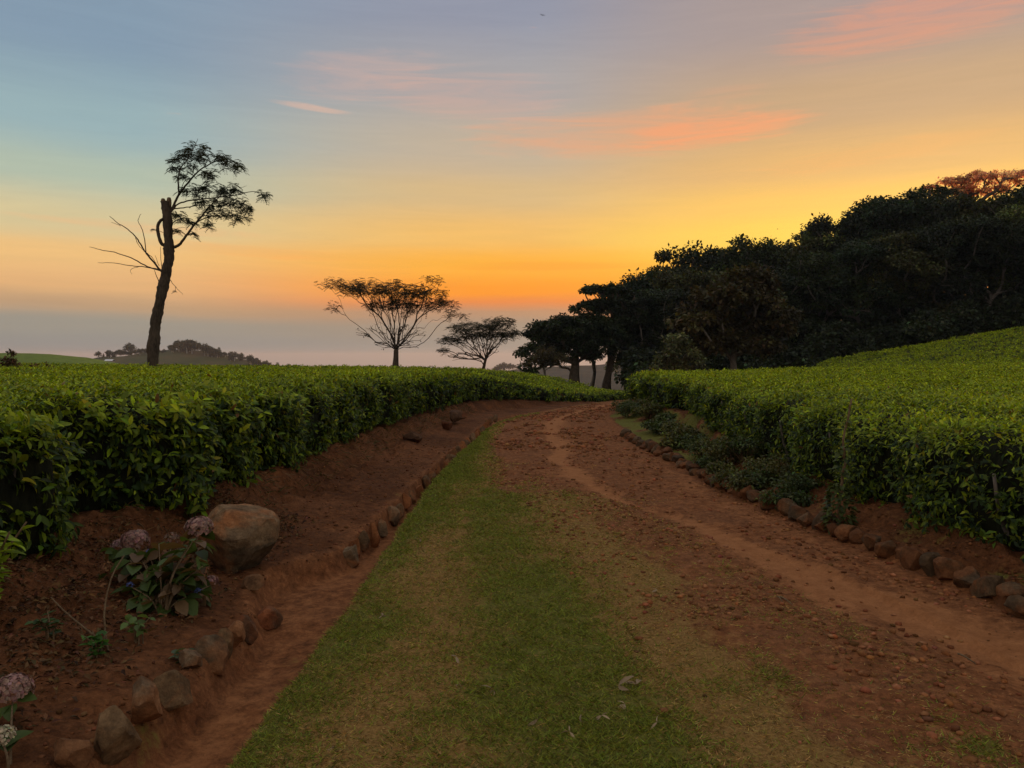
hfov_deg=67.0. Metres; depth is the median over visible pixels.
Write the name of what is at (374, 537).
edging stone
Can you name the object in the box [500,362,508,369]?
hill tree
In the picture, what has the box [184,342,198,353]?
hill tree
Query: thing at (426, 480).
edging stone
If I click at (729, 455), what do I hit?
shrub
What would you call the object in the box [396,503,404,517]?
edging stone
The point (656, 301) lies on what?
forest tree
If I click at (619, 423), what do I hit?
roadside bed
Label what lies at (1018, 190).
forest tree
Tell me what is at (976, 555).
soil crumbs
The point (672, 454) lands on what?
edging stone
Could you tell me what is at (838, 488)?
bush
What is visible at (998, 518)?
tea bush
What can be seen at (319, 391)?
tea bush
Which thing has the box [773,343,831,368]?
undergrowth shrub
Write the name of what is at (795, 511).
edging stone
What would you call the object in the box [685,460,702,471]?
edging stone
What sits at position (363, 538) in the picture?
edging stone
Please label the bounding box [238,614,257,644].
edging stone
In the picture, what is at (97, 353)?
hill tree
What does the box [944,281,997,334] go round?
undergrowth shrub
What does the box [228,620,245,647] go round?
edging stone
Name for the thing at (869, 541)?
edging stone
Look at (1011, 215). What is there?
forest tree
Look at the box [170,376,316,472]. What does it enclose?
tea bush
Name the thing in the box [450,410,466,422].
earth clod
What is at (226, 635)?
edging stone
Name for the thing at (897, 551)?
edging stone
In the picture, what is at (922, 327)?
undergrowth shrub
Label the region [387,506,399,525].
edging stone
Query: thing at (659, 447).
edging stone
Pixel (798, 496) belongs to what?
shrub
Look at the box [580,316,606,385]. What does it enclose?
slender tree
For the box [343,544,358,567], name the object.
edging stone
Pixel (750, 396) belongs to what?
tea bush
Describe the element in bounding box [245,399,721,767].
grass verge
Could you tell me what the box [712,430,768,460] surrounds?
shrub
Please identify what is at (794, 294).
forest tree
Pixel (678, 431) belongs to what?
shrub
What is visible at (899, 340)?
undergrowth shrub
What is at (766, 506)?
edging stone
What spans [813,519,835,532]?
edging stone
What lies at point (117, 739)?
edging stone
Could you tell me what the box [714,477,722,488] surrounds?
edging stone
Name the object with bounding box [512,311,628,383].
spreading tree
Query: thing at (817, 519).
edging stone
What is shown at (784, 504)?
edging stone
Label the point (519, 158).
sky
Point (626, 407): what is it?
shrub
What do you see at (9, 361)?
dry bush
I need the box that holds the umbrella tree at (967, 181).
[923,168,1023,198]
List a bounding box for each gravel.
[490,403,643,451]
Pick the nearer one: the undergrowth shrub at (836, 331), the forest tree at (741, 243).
the undergrowth shrub at (836, 331)
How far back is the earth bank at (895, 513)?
6.29 m
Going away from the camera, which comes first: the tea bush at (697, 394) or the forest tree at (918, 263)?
the tea bush at (697, 394)
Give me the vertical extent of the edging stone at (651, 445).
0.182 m
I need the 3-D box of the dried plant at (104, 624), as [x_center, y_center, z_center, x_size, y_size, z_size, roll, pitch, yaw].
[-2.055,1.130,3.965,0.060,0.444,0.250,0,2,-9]
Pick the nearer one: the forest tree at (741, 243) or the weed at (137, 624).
the weed at (137, 624)
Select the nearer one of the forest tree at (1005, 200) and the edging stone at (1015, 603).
the edging stone at (1015, 603)
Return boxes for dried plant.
[50,597,109,647]
[103,555,123,649]
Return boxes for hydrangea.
[0,672,36,767]
[97,516,218,616]
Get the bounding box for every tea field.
[0,361,629,558]
[622,326,1023,551]
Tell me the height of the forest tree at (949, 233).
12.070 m
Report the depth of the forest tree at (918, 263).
70.48 m
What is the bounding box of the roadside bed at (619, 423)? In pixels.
[605,411,1023,618]
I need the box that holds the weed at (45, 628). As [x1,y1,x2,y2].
[25,610,63,641]
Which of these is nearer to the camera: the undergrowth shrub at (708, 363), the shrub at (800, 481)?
the shrub at (800, 481)
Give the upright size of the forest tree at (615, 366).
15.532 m
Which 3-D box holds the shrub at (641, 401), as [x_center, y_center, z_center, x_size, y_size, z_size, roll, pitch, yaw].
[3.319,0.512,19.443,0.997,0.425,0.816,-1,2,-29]
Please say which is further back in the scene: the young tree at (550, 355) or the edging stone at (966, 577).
the young tree at (550, 355)
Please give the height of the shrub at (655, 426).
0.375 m
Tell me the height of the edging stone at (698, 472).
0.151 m
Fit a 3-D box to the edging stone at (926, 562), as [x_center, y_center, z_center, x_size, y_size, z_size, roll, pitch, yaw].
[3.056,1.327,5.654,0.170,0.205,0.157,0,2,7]
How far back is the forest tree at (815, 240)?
89.09 m
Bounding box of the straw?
[957,653,975,663]
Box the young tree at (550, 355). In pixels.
[522,345,569,374]
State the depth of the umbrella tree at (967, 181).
94.27 m
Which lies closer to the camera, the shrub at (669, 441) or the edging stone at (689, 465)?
the edging stone at (689, 465)
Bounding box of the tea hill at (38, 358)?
[0,353,118,364]
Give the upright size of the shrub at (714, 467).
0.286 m
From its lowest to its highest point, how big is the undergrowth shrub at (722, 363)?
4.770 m
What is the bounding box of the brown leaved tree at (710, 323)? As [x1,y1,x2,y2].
[664,260,805,369]
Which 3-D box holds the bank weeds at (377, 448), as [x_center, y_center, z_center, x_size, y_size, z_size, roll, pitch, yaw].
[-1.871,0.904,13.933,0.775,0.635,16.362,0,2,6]
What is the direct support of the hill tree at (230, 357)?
on the wooded hill at (168, 357)
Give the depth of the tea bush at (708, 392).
12.71 m
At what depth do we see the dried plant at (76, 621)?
3.98 m
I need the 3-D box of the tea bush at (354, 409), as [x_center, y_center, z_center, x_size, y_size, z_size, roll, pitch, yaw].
[-2.868,0.358,11.470,1.435,1.122,1.417,0,2,0]
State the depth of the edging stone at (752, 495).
8.42 m
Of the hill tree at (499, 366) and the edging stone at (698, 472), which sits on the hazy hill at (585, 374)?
the hill tree at (499, 366)
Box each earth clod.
[403,432,422,442]
[441,421,451,429]
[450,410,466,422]
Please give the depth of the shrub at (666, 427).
13.84 m
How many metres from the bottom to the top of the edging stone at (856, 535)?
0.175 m
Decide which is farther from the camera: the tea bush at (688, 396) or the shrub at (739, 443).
the tea bush at (688, 396)
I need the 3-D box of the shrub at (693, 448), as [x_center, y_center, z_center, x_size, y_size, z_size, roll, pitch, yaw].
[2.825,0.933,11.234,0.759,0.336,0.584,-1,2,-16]
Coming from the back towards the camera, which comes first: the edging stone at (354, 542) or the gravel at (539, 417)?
the gravel at (539, 417)
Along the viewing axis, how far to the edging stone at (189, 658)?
3.84 m
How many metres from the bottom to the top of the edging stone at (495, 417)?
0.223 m
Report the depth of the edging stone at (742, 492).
8.55 m
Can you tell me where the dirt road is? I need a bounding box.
[489,400,1023,767]
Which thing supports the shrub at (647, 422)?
on the roadside bed at (619, 423)
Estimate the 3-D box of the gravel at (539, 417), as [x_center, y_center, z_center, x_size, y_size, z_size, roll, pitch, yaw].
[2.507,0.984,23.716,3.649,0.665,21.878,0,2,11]
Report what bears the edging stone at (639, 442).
on the roadside bed at (619, 423)
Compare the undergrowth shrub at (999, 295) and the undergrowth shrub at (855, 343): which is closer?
the undergrowth shrub at (855, 343)
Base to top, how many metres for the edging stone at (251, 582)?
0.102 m
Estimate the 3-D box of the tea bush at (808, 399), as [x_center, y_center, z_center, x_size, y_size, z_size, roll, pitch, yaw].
[3.675,0.582,9.329,1.418,1.219,1.385,0,2,0]
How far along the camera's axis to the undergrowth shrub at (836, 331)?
67.53 m
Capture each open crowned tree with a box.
[788,223,836,244]
[860,195,896,204]
[907,183,969,201]
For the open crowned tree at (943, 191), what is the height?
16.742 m
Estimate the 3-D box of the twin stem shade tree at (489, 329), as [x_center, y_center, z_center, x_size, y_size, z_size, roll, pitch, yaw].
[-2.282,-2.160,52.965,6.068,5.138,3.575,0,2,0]
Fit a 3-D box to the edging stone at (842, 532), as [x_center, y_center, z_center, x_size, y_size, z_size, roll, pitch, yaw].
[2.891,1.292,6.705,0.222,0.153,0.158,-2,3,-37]
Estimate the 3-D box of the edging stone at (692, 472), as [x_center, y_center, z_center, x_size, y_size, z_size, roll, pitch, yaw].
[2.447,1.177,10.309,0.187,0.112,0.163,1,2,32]
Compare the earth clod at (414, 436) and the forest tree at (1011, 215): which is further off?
the forest tree at (1011, 215)
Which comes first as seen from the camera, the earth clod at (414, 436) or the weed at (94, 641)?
the weed at (94, 641)
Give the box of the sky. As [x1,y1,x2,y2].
[0,0,1023,367]
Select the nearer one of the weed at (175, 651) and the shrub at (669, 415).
the weed at (175, 651)
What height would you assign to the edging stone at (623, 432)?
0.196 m
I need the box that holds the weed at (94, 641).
[78,630,111,658]
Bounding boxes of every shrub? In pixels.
[609,398,634,413]
[614,344,677,387]
[615,400,640,417]
[631,396,656,409]
[631,400,664,418]
[640,413,666,434]
[648,418,684,433]
[652,411,677,420]
[659,419,686,435]
[659,434,686,449]
[664,423,701,437]
[675,432,711,448]
[685,437,718,457]
[690,452,727,467]
[692,436,729,456]
[698,359,718,370]
[700,444,754,464]
[702,459,740,473]
[706,467,740,486]
[711,350,772,370]
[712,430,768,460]
[723,469,772,491]
[731,463,786,489]
[741,450,807,483]
[747,359,769,368]
[755,484,818,509]
[758,344,798,368]
[771,469,823,492]
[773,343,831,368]
[797,318,861,357]
[803,338,842,362]
[838,329,878,357]
[863,323,895,353]
[886,318,926,348]
[899,306,958,344]
[934,312,962,343]
[940,296,992,338]
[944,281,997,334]
[960,304,1013,335]
[974,284,1023,330]
[986,291,1023,331]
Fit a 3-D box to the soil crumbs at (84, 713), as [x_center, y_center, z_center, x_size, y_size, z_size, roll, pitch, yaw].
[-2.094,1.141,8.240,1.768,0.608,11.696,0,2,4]
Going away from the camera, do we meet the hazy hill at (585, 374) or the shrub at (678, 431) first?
the shrub at (678, 431)
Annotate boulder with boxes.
[198,504,279,573]
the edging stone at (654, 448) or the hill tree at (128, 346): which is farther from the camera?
the hill tree at (128, 346)
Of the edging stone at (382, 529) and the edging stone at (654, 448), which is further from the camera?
the edging stone at (654, 448)
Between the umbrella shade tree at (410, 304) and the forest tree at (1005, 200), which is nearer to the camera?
the umbrella shade tree at (410, 304)
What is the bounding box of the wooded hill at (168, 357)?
[93,349,256,365]
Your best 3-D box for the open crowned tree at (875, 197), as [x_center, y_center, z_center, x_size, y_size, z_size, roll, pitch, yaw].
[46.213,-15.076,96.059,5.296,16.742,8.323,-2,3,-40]
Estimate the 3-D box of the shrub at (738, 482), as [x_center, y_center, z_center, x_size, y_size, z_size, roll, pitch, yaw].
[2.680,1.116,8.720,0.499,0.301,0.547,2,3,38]
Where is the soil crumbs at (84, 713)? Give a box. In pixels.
[0,432,459,764]
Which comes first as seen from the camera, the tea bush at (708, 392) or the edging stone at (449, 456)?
the edging stone at (449, 456)
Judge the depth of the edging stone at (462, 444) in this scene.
13.43 m
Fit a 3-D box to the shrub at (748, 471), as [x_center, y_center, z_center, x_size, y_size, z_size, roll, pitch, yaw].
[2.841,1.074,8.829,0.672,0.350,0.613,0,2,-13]
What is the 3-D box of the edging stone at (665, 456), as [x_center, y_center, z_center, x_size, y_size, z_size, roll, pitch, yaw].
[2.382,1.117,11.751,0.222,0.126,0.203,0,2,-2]
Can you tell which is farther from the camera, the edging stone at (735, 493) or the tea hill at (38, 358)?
the tea hill at (38, 358)
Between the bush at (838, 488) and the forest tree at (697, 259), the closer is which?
the bush at (838, 488)
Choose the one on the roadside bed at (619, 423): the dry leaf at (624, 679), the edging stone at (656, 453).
the edging stone at (656, 453)
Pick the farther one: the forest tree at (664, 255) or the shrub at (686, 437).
the forest tree at (664, 255)
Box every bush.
[0,349,49,366]
[0,373,227,517]
[0,393,85,559]
[106,375,282,487]
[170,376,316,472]
[222,372,349,454]
[264,370,365,443]
[301,370,388,432]
[320,369,407,425]
[343,369,417,420]
[361,367,428,415]
[681,373,756,414]
[687,377,770,416]
[697,380,781,429]
[702,379,802,437]
[720,386,839,457]
[746,381,896,467]
[785,392,969,497]
[821,399,858,533]
[912,410,1023,562]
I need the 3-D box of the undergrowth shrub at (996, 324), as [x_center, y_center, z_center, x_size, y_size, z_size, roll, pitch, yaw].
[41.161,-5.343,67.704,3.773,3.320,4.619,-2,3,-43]
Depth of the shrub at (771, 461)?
8.85 m
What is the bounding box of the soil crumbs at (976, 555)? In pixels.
[652,421,1023,581]
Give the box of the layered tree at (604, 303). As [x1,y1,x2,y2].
[568,282,655,388]
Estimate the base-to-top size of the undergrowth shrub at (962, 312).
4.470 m
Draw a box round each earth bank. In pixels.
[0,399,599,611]
[628,399,1023,580]
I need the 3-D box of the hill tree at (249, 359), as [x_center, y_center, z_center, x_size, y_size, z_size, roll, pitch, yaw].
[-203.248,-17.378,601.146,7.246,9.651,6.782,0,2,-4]
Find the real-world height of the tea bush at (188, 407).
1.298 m
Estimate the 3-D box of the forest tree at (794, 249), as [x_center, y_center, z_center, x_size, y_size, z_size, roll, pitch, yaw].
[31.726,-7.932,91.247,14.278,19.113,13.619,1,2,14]
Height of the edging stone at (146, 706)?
0.211 m
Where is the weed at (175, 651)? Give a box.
[168,648,193,662]
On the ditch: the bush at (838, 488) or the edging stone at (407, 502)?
the edging stone at (407, 502)
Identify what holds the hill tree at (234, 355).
on the wooded hill at (168, 357)
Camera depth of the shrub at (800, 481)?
8.11 m
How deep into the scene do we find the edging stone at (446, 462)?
11.55 m
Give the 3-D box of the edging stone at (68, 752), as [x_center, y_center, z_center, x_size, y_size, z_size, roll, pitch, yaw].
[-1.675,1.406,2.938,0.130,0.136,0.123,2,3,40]
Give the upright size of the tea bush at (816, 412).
1.214 m
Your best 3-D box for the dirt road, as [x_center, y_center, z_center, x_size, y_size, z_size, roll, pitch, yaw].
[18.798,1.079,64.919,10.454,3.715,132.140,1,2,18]
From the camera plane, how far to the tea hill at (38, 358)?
246.93 m
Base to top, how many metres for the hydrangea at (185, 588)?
0.651 m
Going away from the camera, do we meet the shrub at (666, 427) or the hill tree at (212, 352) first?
the shrub at (666, 427)
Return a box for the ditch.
[76,400,611,767]
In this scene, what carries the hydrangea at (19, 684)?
on the planting bed at (98, 698)
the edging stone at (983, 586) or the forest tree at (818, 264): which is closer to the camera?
the edging stone at (983, 586)
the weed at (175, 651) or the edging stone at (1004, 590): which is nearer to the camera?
the weed at (175, 651)
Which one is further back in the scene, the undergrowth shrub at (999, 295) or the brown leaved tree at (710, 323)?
the undergrowth shrub at (999, 295)
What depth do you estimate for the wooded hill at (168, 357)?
585.55 m
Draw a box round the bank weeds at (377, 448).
[105,403,473,547]
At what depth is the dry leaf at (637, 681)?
3.68 m
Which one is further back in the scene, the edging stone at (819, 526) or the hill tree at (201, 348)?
the hill tree at (201, 348)
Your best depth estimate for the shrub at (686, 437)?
12.16 m
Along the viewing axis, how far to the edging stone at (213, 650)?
3.99 m
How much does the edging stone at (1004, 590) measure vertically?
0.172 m
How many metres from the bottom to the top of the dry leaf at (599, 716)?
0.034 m
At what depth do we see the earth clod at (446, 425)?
15.81 m
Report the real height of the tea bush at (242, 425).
1.272 m
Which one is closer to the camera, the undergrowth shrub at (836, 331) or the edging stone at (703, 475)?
the edging stone at (703, 475)
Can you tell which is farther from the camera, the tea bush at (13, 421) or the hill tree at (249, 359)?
the hill tree at (249, 359)
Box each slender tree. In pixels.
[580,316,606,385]
[601,298,645,390]
[623,297,657,350]
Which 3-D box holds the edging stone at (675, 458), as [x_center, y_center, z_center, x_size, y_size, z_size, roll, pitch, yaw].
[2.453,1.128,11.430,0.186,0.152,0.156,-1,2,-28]
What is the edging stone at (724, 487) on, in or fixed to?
on the roadside bed at (619, 423)
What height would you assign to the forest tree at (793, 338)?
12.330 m
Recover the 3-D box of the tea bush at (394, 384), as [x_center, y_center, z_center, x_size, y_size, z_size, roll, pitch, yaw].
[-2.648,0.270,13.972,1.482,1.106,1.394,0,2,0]
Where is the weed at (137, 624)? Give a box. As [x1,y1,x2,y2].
[120,614,155,643]
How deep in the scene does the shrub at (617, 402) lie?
21.13 m
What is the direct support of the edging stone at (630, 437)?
on the roadside bed at (619, 423)
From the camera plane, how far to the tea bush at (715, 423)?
11.98 m
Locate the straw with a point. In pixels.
(960, 654)
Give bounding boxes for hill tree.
[94,351,102,357]
[122,343,137,354]
[180,339,190,352]
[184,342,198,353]
[200,343,208,355]
[203,346,210,355]
[208,347,215,356]
[213,349,219,357]
[228,351,232,360]
[231,351,237,360]
[246,356,253,364]
[495,363,504,369]
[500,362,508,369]
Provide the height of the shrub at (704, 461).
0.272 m
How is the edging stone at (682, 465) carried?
on the roadside bed at (619, 423)
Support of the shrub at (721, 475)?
on the roadside bed at (619, 423)
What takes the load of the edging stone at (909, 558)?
on the roadside bed at (619, 423)
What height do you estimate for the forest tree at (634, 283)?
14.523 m
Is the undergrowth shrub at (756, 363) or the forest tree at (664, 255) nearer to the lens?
the undergrowth shrub at (756, 363)
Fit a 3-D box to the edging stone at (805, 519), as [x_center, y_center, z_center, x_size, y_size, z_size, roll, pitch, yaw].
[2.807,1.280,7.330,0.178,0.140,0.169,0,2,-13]
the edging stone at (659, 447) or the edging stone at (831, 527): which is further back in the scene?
the edging stone at (659, 447)
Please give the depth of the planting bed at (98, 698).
4.36 m
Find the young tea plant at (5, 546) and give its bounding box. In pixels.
[0,522,34,598]
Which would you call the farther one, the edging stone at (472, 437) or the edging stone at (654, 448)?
the edging stone at (472, 437)
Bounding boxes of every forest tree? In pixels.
[598,273,668,361]
[603,313,629,372]
[614,286,690,369]
[623,243,718,334]
[649,265,729,351]
[678,240,747,274]
[692,270,798,362]
[702,233,790,274]
[749,235,831,320]
[765,263,836,349]
[778,249,875,335]
[784,230,844,339]
[800,207,887,312]
[803,238,914,327]
[821,195,938,292]
[846,230,960,320]
[875,187,970,278]
[876,213,1004,310]
[914,192,1010,295]
[938,215,1023,332]
[970,189,1023,277]
[978,201,1023,303]
[1001,182,1023,270]
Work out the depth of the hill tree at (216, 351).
597.65 m
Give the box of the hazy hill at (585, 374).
[510,364,623,389]
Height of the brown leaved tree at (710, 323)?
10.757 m
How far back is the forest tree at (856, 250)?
71.76 m
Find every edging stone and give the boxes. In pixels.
[53,738,93,767]
[93,705,141,764]
[131,676,162,723]
[152,669,192,710]
[179,648,202,668]
[194,634,228,675]
[217,628,233,658]
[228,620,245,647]
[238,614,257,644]
[241,574,263,590]
[257,606,282,629]
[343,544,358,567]
[350,538,359,557]
[358,530,369,550]
[369,521,379,547]
[378,519,387,536]
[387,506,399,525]
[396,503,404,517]
[398,509,403,521]
[402,493,411,509]
[408,490,415,503]
[416,485,423,497]
[422,475,430,489]
[427,471,436,482]
[443,458,449,468]
[445,454,455,461]
[455,445,460,452]
[459,441,466,450]
[469,432,475,442]
[493,414,497,421]
[620,428,631,436]
[628,435,634,441]
[636,439,644,446]
[647,442,658,451]
[651,444,658,453]
[653,450,660,456]
[656,445,664,449]
[661,446,672,454]
[662,453,669,460]
[669,452,680,461]
[672,455,683,462]
[676,460,683,467]
[680,461,686,468]
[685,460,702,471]
[689,468,698,475]
[696,468,705,477]
[701,470,707,478]
[704,474,714,484]
[709,472,719,486]
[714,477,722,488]
[722,476,731,491]
[732,487,741,497]
[739,485,751,499]
[746,489,759,502]
[758,492,781,509]
[777,498,796,515]
[788,503,808,520]
[796,512,813,526]
[811,510,836,529]
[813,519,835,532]
[826,523,838,536]
[834,524,857,541]
[849,528,865,543]
[861,533,880,550]
[874,540,895,558]
[895,546,910,558]
[899,546,922,570]
[919,552,941,576]
[933,557,966,579]
[953,566,979,587]
[969,575,1004,597]
[992,581,1023,608]
[1003,595,1023,615]
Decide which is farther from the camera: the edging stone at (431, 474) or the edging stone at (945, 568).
the edging stone at (431, 474)
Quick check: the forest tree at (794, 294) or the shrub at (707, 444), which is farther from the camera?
the forest tree at (794, 294)
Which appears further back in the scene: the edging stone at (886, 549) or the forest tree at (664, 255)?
the forest tree at (664, 255)
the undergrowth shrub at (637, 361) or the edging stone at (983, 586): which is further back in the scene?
the undergrowth shrub at (637, 361)
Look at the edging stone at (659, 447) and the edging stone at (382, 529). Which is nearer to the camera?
the edging stone at (382, 529)
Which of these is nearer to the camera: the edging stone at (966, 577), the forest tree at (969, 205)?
the edging stone at (966, 577)
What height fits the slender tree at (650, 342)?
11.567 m
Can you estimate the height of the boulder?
0.523 m
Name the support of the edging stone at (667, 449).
on the roadside bed at (619, 423)
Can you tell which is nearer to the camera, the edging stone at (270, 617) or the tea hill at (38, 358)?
the edging stone at (270, 617)
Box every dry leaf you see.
[596,712,609,719]
[618,676,633,689]
[626,679,640,683]
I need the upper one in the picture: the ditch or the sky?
the sky
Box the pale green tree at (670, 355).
[648,332,709,371]
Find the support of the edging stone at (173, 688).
on the ditch
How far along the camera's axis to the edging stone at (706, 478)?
9.58 m
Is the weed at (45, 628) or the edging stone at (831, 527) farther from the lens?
the edging stone at (831, 527)
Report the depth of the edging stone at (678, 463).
11.06 m
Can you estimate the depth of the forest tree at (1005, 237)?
69.70 m
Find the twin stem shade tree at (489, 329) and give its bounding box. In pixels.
[434,315,521,368]
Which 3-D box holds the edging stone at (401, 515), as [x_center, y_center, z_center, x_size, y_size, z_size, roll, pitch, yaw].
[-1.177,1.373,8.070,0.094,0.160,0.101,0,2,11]
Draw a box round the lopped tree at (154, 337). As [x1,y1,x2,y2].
[91,139,272,366]
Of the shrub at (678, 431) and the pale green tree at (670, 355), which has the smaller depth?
the shrub at (678, 431)
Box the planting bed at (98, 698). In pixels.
[0,400,610,767]
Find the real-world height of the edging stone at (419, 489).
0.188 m
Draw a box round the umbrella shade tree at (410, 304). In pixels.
[313,275,469,366]
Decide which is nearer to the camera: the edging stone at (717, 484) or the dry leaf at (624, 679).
the dry leaf at (624, 679)
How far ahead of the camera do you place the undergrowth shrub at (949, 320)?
65.00 m
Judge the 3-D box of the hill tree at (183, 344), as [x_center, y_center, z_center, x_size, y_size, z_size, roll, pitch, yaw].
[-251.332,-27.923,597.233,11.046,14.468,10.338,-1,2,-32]

